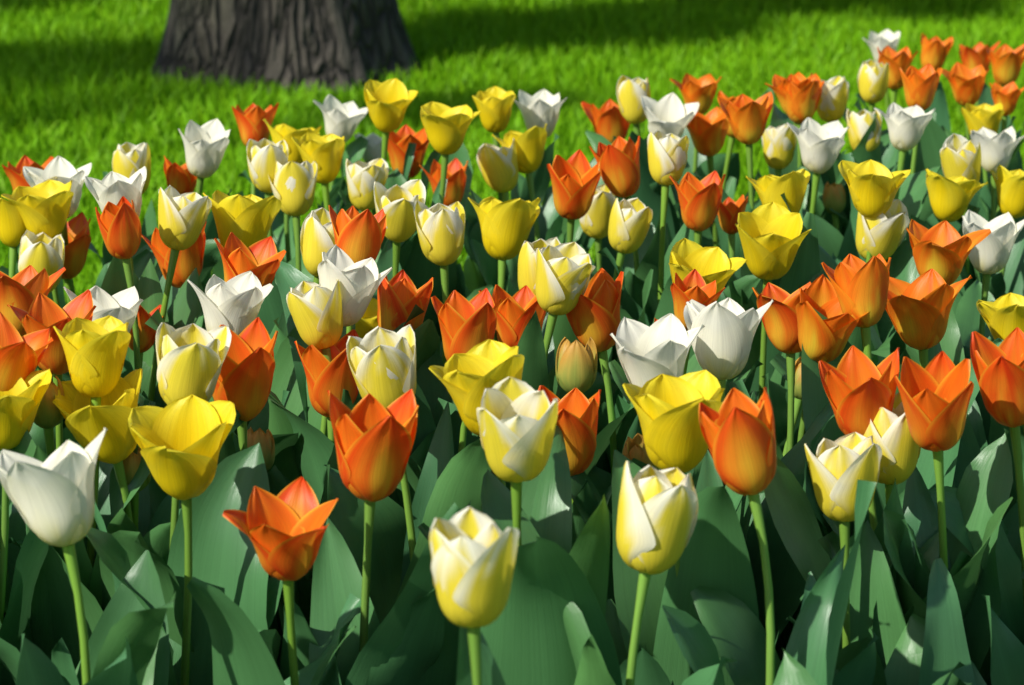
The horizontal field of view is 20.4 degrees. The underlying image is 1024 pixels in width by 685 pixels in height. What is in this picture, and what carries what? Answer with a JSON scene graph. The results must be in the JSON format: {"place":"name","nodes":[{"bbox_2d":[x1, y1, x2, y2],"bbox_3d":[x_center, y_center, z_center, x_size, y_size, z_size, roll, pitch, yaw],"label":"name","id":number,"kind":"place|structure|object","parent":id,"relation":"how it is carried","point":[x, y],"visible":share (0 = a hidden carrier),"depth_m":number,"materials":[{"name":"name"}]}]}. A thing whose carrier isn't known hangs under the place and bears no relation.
{"place":"outdoors","nodes":[
{"label":"outdoors","id":0,"kind":"place"},
{"bbox_2d":[0,0,1023,304],"bbox_3d":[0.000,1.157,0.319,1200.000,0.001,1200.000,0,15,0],"label":"lawn","id":1,"kind":"structure","parent":0,"point":[535,93],"depth_m":6.99,"materials":[{"name":"green plant"}]},
{"bbox_2d":[149,0,420,99],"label":"tree","id":2,"kind":"object","parent":1,"relation":"on","point":[331,43],"visible":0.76,"depth_m":6.54,"materials":[{"name":"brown plant"}]},
{"label":"flower bed soil","id":3,"kind":"structure","parent":0,"visible":0},
{"bbox_2d":[0,369,51,684],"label":"tulip","id":4,"kind":"object","parent":3,"relation":"on","point":[20,400],"visible":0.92,"depth_m":2.60,"materials":[{"name":"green plant"}]},
{"bbox_2d":[0,311,53,684],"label":"tulip","id":5,"kind":"object","parent":3,"relation":"on","point":[21,356],"visible":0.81,"depth_m":2.60,"materials":[{"name":"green plant"}]},
{"bbox_2d":[0,265,65,453],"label":"tulip","id":6,"kind":"object","parent":3,"relation":"on","point":[23,288],"visible":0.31,"depth_m":2.93,"materials":[{"name":"orange plant"}]},
{"bbox_2d":[18,230,64,427],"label":"tulip","id":7,"kind":"object","parent":3,"relation":"on","point":[39,252],"visible":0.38,"depth_m":3.23,"materials":[{"name":"yellow plant"}]},
{"bbox_2d":[0,375,149,611],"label":"tulip","id":8,"kind":"object","parent":3,"relation":"on","point":[49,417],"visible":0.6,"depth_m":2.64,"materials":[{"name":"green plant"}]},
{"bbox_2d":[1,179,153,428],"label":"tulip","id":9,"kind":"object","parent":3,"relation":"on","point":[44,207],"visible":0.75,"depth_m":3.27,"materials":[{"name":"yellow plant"}]},
{"bbox_2d":[0,289,155,506],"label":"tulip","id":10,"kind":"object","parent":3,"relation":"on","point":[45,312],"visible":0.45,"depth_m":2.75,"materials":[{"name":"orange plant"}]},
{"bbox_2d":[10,315,149,669],"bbox_3d":[-0.413,0.233,2.683,0.140,0.527,0.200,0,15,0],"label":"tulip","id":11,"kind":"object","parent":3,"relation":"on","point":[95,351],"visible":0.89,"depth_m":2.62,"materials":[{"name":"yellow plant"}]},
{"bbox_2d":[0,155,162,293],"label":"tulip","id":12,"kind":"object","parent":3,"relation":"on","point":[61,169],"visible":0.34,"depth_m":3.39,"materials":[{"name":"white plant"}]},
{"bbox_2d":[0,427,174,684],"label":"tulip","id":13,"kind":"object","parent":3,"relation":"on","point":[51,497],"visible":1,"depth_m":2.25,"materials":[{"name":"white plant"}]},
{"bbox_2d":[53,368,170,607],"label":"tulip","id":14,"kind":"object","parent":3,"relation":"on","point":[86,422],"visible":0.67,"depth_m":2.61,"materials":[{"name":"yellow plant"}]},
{"bbox_2d":[77,550,169,684],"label":"tulip leaves","id":15,"kind":"object","parent":3,"relation":"on","point":[141,580],"visible":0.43,"depth_m":2.49,"materials":[{"name":"green plant"}]},
{"bbox_2d":[84,166,179,309],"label":"tulip","id":16,"kind":"object","parent":3,"relation":"on","point":[113,187],"visible":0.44,"depth_m":3.16,"materials":[{"name":"white plant"}]},
{"bbox_2d":[63,196,206,407],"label":"tulip","id":17,"kind":"object","parent":3,"relation":"on","point":[119,223],"visible":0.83,"depth_m":3.08,"materials":[{"name":"orange plant"}]},
{"bbox_2d":[102,142,220,283],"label":"tulip","id":18,"kind":"object","parent":3,"relation":"on","point":[129,160],"visible":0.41,"depth_m":3.61,"materials":[{"name":"yellow plant"}]},
{"bbox_2d":[121,185,211,406],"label":"tulip","id":19,"kind":"object","parent":3,"relation":"on","point":[182,218],"visible":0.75,"depth_m":3.12,"materials":[{"name":"yellow plant"}]},
{"bbox_2d":[94,322,243,651],"bbox_3d":[-0.325,0.241,2.646,0.135,0.532,0.205,11,19,35],"label":"tulip","id":20,"kind":"object","parent":3,"relation":"on","point":[190,359],"visible":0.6,"depth_m":2.57,"materials":[{"name":"yellow plant"}]},
{"bbox_2d":[86,394,282,684],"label":"tulip","id":21,"kind":"object","parent":3,"relation":"on","point":[180,441],"visible":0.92,"depth_m":2.55,"materials":[{"name":"green plant"}]},
{"bbox_2d":[138,118,231,292],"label":"tulip","id":22,"kind":"object","parent":3,"relation":"on","point":[206,144],"visible":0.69,"depth_m":3.62,"materials":[{"name":"white plant"}]},
{"bbox_2d":[120,271,298,464],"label":"tulip","id":23,"kind":"object","parent":3,"relation":"on","point":[233,304],"visible":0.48,"depth_m":2.82,"materials":[{"name":"white plant"}]},
{"bbox_2d":[202,190,281,247],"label":"tulip","id":24,"kind":"object","parent":3,"relation":"on","point":[247,220],"visible":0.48,"depth_m":3.15,"materials":[{"name":"yellow plant"}]},
{"bbox_2d":[145,232,354,451],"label":"tulip","id":25,"kind":"object","parent":3,"relation":"on","point":[260,260],"visible":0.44,"depth_m":2.98,"materials":[{"name":"orange plant"}]},
{"bbox_2d":[212,103,294,280],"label":"tulip","id":26,"kind":"object","parent":3,"relation":"on","point":[251,123],"visible":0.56,"depth_m":3.96,"materials":[{"name":"orange plant"}]},
{"bbox_2d":[212,317,338,670],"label":"tulip","id":27,"kind":"object","parent":3,"relation":"on","point":[244,382],"visible":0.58,"depth_m":2.66,"materials":[{"name":"orange plant"}]},
{"bbox_2d":[187,477,369,684],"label":"tulip","id":28,"kind":"object","parent":3,"relation":"on","point":[284,530],"visible":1,"depth_m":2.38,"materials":[{"name":"orange plant"}]},
{"bbox_2d":[246,138,313,283],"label":"tulip","id":29,"kind":"object","parent":3,"relation":"on","point":[264,155],"visible":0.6,"depth_m":3.47,"materials":[{"name":"yellow plant"}]},
{"bbox_2d":[270,208,334,357],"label":"tulip","id":30,"kind":"object","parent":3,"relation":"on","point":[317,239],"visible":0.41,"depth_m":3.06,"materials":[{"name":"yellow plant"}]},
{"bbox_2d":[267,329,358,578],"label":"tulip","id":31,"kind":"object","parent":3,"relation":"on","point":[323,374],"visible":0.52,"depth_m":2.80,"materials":[{"name":"orange plant"}]},
{"bbox_2d":[238,94,391,241],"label":"tulip","id":32,"kind":"object","parent":3,"relation":"on","point":[342,120],"visible":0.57,"depth_m":4.03,"materials":[{"name":"white plant"}]},
{"bbox_2d":[257,161,380,335],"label":"tulip","id":33,"kind":"object","parent":3,"relation":"on","point":[293,187],"visible":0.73,"depth_m":3.45,"materials":[{"name":"yellow plant"}]},
{"bbox_2d":[233,244,423,481],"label":"tulip","id":34,"kind":"object","parent":3,"relation":"on","point":[360,282],"visible":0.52,"depth_m":2.85,"materials":[{"name":"white plant"}]},
{"bbox_2d":[291,132,416,269],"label":"tulip","id":35,"kind":"object","parent":3,"relation":"on","point":[325,152],"visible":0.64,"depth_m":3.62,"materials":[{"name":"yellow plant"}]},
{"bbox_2d":[275,205,440,436],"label":"tulip","id":36,"kind":"object","parent":3,"relation":"on","point":[358,236],"visible":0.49,"depth_m":2.96,"materials":[{"name":"orange plant"}]},
{"bbox_2d":[268,279,456,504],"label":"tulip","id":37,"kind":"object","parent":3,"relation":"on","point":[316,310],"visible":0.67,"depth_m":2.83,"materials":[{"name":"yellow plant"}]},
{"bbox_2d":[309,389,461,684],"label":"tulip","id":38,"kind":"object","parent":3,"relation":"on","point":[412,638],"visible":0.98,"depth_m":2.44,"materials":[{"name":"green plant"}]},
{"bbox_2d":[336,78,440,214],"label":"tulip","id":39,"kind":"object","parent":3,"relation":"on","point":[389,101],"visible":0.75,"depth_m":3.75,"materials":[{"name":"yellow plant"}]},
{"bbox_2d":[372,179,425,298],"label":"tulip","id":40,"kind":"object","parent":3,"relation":"on","point":[396,202],"visible":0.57,"depth_m":3.25,"materials":[{"name":"yellow plant"}]},
{"bbox_2d":[325,324,490,623],"bbox_3d":[-0.098,0.238,2.680,0.158,0.517,0.154,0,15,0],"label":"tulip","id":41,"kind":"object","parent":3,"relation":"on","point":[382,363],"visible":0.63,"depth_m":2.65,"materials":[{"name":"green plant"}]},
{"bbox_2d":[377,269,451,468],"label":"tulip","id":42,"kind":"object","parent":3,"relation":"on","point":[399,295],"visible":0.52,"depth_m":2.92,"materials":[{"name":"orange plant"}]},
{"bbox_2d":[369,101,480,341],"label":"tulip","id":43,"kind":"object","parent":3,"relation":"on","point":[445,127],"visible":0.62,"depth_m":3.64,"materials":[{"name":"yellow plant"}]},
{"bbox_2d":[357,288,502,510],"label":"tulip","id":44,"kind":"object","parent":3,"relation":"on","point":[466,325],"visible":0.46,"depth_m":2.87,"materials":[{"name":"orange plant"}]},
{"bbox_2d":[414,201,495,473],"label":"tulip","id":45,"kind":"object","parent":3,"relation":"on","point":[440,229],"visible":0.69,"depth_m":3.13,"materials":[{"name":"yellow plant"}]},
{"bbox_2d":[429,507,518,684],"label":"tulip","id":46,"kind":"object","parent":3,"relation":"on","point":[473,553],"visible":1,"depth_m":2.02,"materials":[{"name":"yellow plant"}]},
{"bbox_2d":[421,86,558,292],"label":"tulip","id":47,"kind":"object","parent":3,"relation":"on","point":[494,104],"visible":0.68,"depth_m":3.94,"materials":[{"name":"yellow plant"}]},
{"bbox_2d":[418,339,571,553],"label":"tulip","id":48,"kind":"object","parent":3,"relation":"on","point":[469,377],"visible":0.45,"depth_m":2.52,"materials":[{"name":"yellow plant"}]},
{"bbox_2d":[468,196,554,373],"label":"tulip","id":49,"kind":"object","parent":3,"relation":"on","point":[506,226],"visible":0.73,"depth_m":3.28,"materials":[{"name":"yellow plant"}]},
{"bbox_2d":[478,285,566,474],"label":"tulip","id":50,"kind":"object","parent":3,"relation":"on","point":[516,311],"visible":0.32,"depth_m":3.01,"materials":[{"name":"orange plant"}]},
{"bbox_2d":[470,138,582,286],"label":"tulip","id":51,"kind":"object","parent":3,"relation":"on","point":[498,166],"visible":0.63,"depth_m":3.74,"materials":[{"name":"yellow plant"}]},
{"bbox_2d":[469,124,588,285],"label":"tulip","id":52,"kind":"object","parent":3,"relation":"on","point":[530,143],"visible":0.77,"depth_m":3.76,"materials":[{"name":"yellow plant"}]},
{"bbox_2d":[476,377,621,684],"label":"tulip","id":53,"kind":"object","parent":3,"relation":"on","point":[525,636],"visible":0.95,"depth_m":2.35,"materials":[{"name":"green plant"}]},
{"bbox_2d":[506,149,600,372],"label":"tulip","id":54,"kind":"object","parent":3,"relation":"on","point":[575,177],"visible":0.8,"depth_m":3.45,"materials":[{"name":"orange plant"}]},
{"bbox_2d":[511,89,604,252],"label":"tulip","id":55,"kind":"object","parent":3,"relation":"on","point":[541,108],"visible":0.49,"depth_m":3.99,"materials":[{"name":"white plant"}]},
{"bbox_2d":[494,242,633,490],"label":"tulip","id":56,"kind":"object","parent":3,"relation":"on","point":[564,271],"visible":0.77,"depth_m":2.86,"materials":[{"name":"yellow plant"}]},
{"bbox_2d":[555,337,611,504],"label":"tulip","id":57,"kind":"object","parent":3,"relation":"on","point":[576,364],"visible":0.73,"depth_m":2.72,"materials":[{"name":"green plant"}]},
{"bbox_2d":[537,385,660,555],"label":"tulip","id":58,"kind":"object","parent":3,"relation":"on","point":[577,421],"visible":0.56,"depth_m":2.65,"materials":[{"name":"orange plant"}]},
{"bbox_2d":[566,268,642,513],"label":"tulip","id":59,"kind":"object","parent":3,"relation":"on","point":[594,313],"visible":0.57,"depth_m":2.88,"materials":[{"name":"orange plant"}]},
{"bbox_2d":[580,197,652,403],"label":"tulip","id":60,"kind":"object","parent":3,"relation":"on","point":[630,220],"visible":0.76,"depth_m":3.36,"materials":[{"name":"yellow plant"}]},
{"bbox_2d":[589,136,671,373],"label":"tulip","id":61,"kind":"object","parent":3,"relation":"on","point":[619,165],"visible":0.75,"depth_m":3.49,"materials":[{"name":"orange plant"}]},
{"bbox_2d":[605,599,673,684],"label":"tulip leaves","id":62,"kind":"object","parent":3,"relation":"on","point":[649,670],"visible":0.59,"depth_m":2.48,"materials":[{"name":"green plant"}]},
{"bbox_2d":[585,92,698,277],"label":"tulip","id":63,"kind":"object","parent":3,"relation":"on","point":[669,114],"visible":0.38,"depth_m":3.81,"materials":[{"name":"white plant"}]},
{"bbox_2d":[597,130,693,360],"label":"tulip","id":64,"kind":"object","parent":3,"relation":"on","point":[667,155],"visible":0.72,"depth_m":3.41,"materials":[{"name":"yellow plant"}]},
{"bbox_2d":[613,75,681,235],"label":"tulip","id":65,"kind":"object","parent":3,"relation":"on","point":[629,92],"visible":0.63,"depth_m":3.87,"materials":[{"name":"yellow plant"}]},
{"bbox_2d":[563,461,736,684],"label":"tulip","id":66,"kind":"object","parent":3,"relation":"on","point":[657,515],"visible":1,"depth_m":2.30,"materials":[{"name":"yellow plant"}]},
{"bbox_2d":[570,313,743,604],"bbox_3d":[0.141,0.232,2.694,0.188,0.523,0.119,6,16,20],"label":"tulip","id":67,"kind":"object","parent":3,"relation":"on","point":[661,345],"visible":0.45,"depth_m":2.65,"materials":[{"name":"white plant"}]},
{"bbox_2d":[609,269,724,458],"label":"tulip","id":68,"kind":"object","parent":3,"relation":"on","point":[691,285],"visible":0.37,"depth_m":2.94,"materials":[{"name":"orange plant"}]},
{"bbox_2d":[611,370,758,684],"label":"tulip","id":69,"kind":"object","parent":3,"relation":"on","point":[715,554],"visible":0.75,"depth_m":2.48,"materials":[{"name":"green plant"}]},
{"bbox_2d":[670,73,739,190],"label":"tulip","id":70,"kind":"object","parent":3,"relation":"on","point":[701,90],"visible":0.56,"depth_m":4.13,"materials":[{"name":"orange plant"}]},
{"bbox_2d":[653,171,760,360],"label":"tulip","id":71,"kind":"object","parent":3,"relation":"on","point":[700,201],"visible":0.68,"depth_m":3.34,"materials":[{"name":"orange plant"}]},
{"bbox_2d":[672,107,758,246],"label":"tulip","id":72,"kind":"object","parent":3,"relation":"on","point":[708,131],"visible":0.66,"depth_m":3.85,"materials":[{"name":"orange plant"}]},
{"bbox_2d":[669,238,762,391],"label":"tulip","id":73,"kind":"object","parent":3,"relation":"on","point":[708,264],"visible":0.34,"depth_m":3.08,"materials":[{"name":"yellow plant"}]},
{"bbox_2d":[631,297,834,645],"bbox_3d":[0.214,0.212,2.747,0.162,0.534,0.213,6,16,20],"label":"tulip","id":74,"kind":"object","parent":3,"relation":"on","point":[722,343],"visible":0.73,"depth_m":2.73,"materials":[{"name":"white plant"}]},
{"bbox_2d":[695,92,808,287],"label":"tulip","id":75,"kind":"object","parent":3,"relation":"on","point":[747,116],"visible":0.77,"depth_m":3.75,"materials":[{"name":"orange plant"}]},
{"bbox_2d":[662,387,876,684],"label":"tulip","id":76,"kind":"object","parent":3,"relation":"on","point":[738,430],"visible":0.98,"depth_m":2.36,"materials":[{"name":"orange plant"}]},
{"bbox_2d":[728,169,819,402],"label":"tulip","id":77,"kind":"object","parent":3,"relation":"on","point":[805,265],"visible":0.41,"depth_m":3.29,"materials":[{"name":"yellow plant"}]},
{"bbox_2d":[749,282,811,451],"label":"tulip","id":78,"kind":"object","parent":3,"relation":"on","point":[779,320],"visible":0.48,"depth_m":2.90,"materials":[{"name":"orange plant"}]},
{"bbox_2d":[690,571,878,684],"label":"tulip leaves","id":79,"kind":"object","parent":3,"relation":"on","point":[734,627],"visible":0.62,"depth_m":2.47,"materials":[{"name":"green plant"}]},
{"bbox_2d":[735,274,868,646],"bbox_3d":[0.287,0.188,2.869,0.224,0.515,0.120,-8,17,-27],"label":"tulip","id":80,"kind":"object","parent":3,"relation":"on","point":[825,340],"visible":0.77,"depth_m":2.80,"materials":[{"name":"orange plant"}]},
{"bbox_2d":[717,202,889,453],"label":"tulip","id":81,"kind":"object","parent":3,"relation":"on","point":[771,238],"visible":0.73,"depth_m":3.18,"materials":[{"name":"yellow plant"}]},
{"bbox_2d":[761,117,848,286],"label":"tulip","id":82,"kind":"object","parent":3,"relation":"on","point":[820,146],"visible":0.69,"depth_m":3.62,"materials":[{"name":"white plant"}]},
{"bbox_2d":[760,72,889,225],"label":"tulip","id":83,"kind":"object","parent":3,"relation":"on","point":[859,154],"visible":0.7,"depth_m":3.93,"materials":[{"name":"orange plant"}]},
{"bbox_2d":[786,432,905,684],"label":"tulip","id":84,"kind":"object","parent":3,"relation":"on","point":[839,467],"visible":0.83,"depth_m":2.55,"materials":[{"name":"green plant"}]},
{"bbox_2d":[781,159,919,366],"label":"tulip","id":85,"kind":"object","parent":3,"relation":"on","point":[873,186],"visible":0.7,"depth_m":3.24,"materials":[{"name":"yellow plant"}]},
{"bbox_2d":[819,199,909,281],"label":"tulip","id":86,"kind":"object","parent":3,"relation":"on","point":[882,234],"visible":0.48,"depth_m":3.24,"materials":[{"name":"yellow plant"}]},
{"bbox_2d":[802,102,941,262],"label":"tulip","id":87,"kind":"object","parent":3,"relation":"on","point":[906,127],"visible":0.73,"depth_m":3.75,"materials":[{"name":"white plant"}]},
{"bbox_2d":[857,59,911,174],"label":"tulip","id":88,"kind":"object","parent":3,"relation":"on","point":[872,78],"visible":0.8,"depth_m":4.04,"materials":[{"name":"yellow plant"}]},
{"bbox_2d":[764,345,1012,623],"bbox_3d":[0.336,0.258,2.634,0.223,0.505,0.152,0,15,0],"label":"tulip","id":89,"kind":"object","parent":3,"relation":"on","point":[859,386],"visible":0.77,"depth_m":2.60,"materials":[{"name":"orange plant"}]},
{"bbox_2d":[840,63,942,222],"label":"tulip","id":90,"kind":"object","parent":3,"relation":"on","point":[920,85],"visible":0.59,"depth_m":3.84,"materials":[{"name":"orange plant"}]},
{"bbox_2d":[817,392,971,576],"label":"tulip","id":91,"kind":"object","parent":3,"relation":"on","point":[888,431],"visible":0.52,"depth_m":2.59,"materials":[{"name":"yellow plant"}]},
{"bbox_2d":[801,254,1002,535],"bbox_3d":[0.378,0.177,2.848,0.166,0.548,0.142,-14,21,-41],"label":"tulip","id":92,"kind":"object","parent":3,"relation":"on","point":[860,286],"visible":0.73,"depth_m":2.81,"materials":[{"name":"orange plant"}]},
{"bbox_2d":[870,219,990,392],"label":"tulip","id":93,"kind":"object","parent":3,"relation":"on","point":[944,248],"visible":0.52,"depth_m":3.14,"materials":[{"name":"orange plant"}]},
{"bbox_2d":[885,269,980,531],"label":"tulip","id":94,"kind":"object","parent":3,"relation":"on","point":[918,309],"visible":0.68,"depth_m":2.89,"materials":[{"name":"orange plant"}]},
{"bbox_2d":[884,558,986,684],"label":"tulip leaves","id":95,"kind":"object","parent":3,"relation":"on","point":[931,648],"visible":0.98,"depth_m":2.51,"materials":[{"name":"green plant"}]},
{"bbox_2d":[890,168,987,356],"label":"tulip","id":96,"kind":"object","parent":3,"relation":"on","point":[950,198],"visible":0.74,"depth_m":3.46,"materials":[{"name":"yellow plant"}]},
{"bbox_2d":[883,351,1012,670],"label":"tulip","id":97,"kind":"object","parent":3,"relation":"on","point":[936,393],"visible":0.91,"depth_m":2.60,"materials":[{"name":"orange plant"}]},
{"bbox_2d":[906,133,1023,300],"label":"tulip","id":98,"kind":"object","parent":3,"relation":"on","point":[960,155],"visible":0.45,"depth_m":3.58,"materials":[{"name":"yellow plant"}]},
{"bbox_2d":[920,327,1023,644],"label":"tulip","id":99,"kind":"object","parent":3,"relation":"on","point":[999,371],"visible":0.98,"depth_m":2.62,"materials":[{"name":"orange plant"}]},
{"bbox_2d":[920,62,1023,219],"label":"tulip","id":100,"kind":"object","parent":3,"relation":"on","point":[966,84],"visible":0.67,"depth_m":4.09,"materials":[{"name":"orange plant"}]},
{"bbox_2d":[925,164,1023,295],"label":"tulip","id":101,"kind":"object","parent":3,"relation":"on","point":[1010,188],"visible":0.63,"depth_m":3.60,"materials":[{"name":"yellow plant"}]},
{"bbox_2d":[926,126,1023,232],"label":"tulip","id":102,"kind":"object","parent":3,"relation":"on","point":[997,150],"visible":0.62,"depth_m":3.84,"materials":[{"name":"white plant"}]},
{"bbox_2d":[955,210,1023,444],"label":"tulip","id":103,"kind":"object","parent":3,"relation":"on","point":[989,254],"visible":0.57,"depth_m":3.35,"materials":[{"name":"white plant"}]},
{"bbox_2d":[976,293,1023,519],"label":"tulip","id":104,"kind":"object","parent":3,"relation":"on","point":[1003,316],"visible":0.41,"depth_m":2.99,"materials":[{"name":"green plant"}]},
{"bbox_2d":[980,594,1023,684],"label":"tulip leaf","id":105,"kind":"object","parent":3,"relation":"on","point":[1007,656],"visible":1,"depth_m":2.57,"materials":[{"name":"green plant"}]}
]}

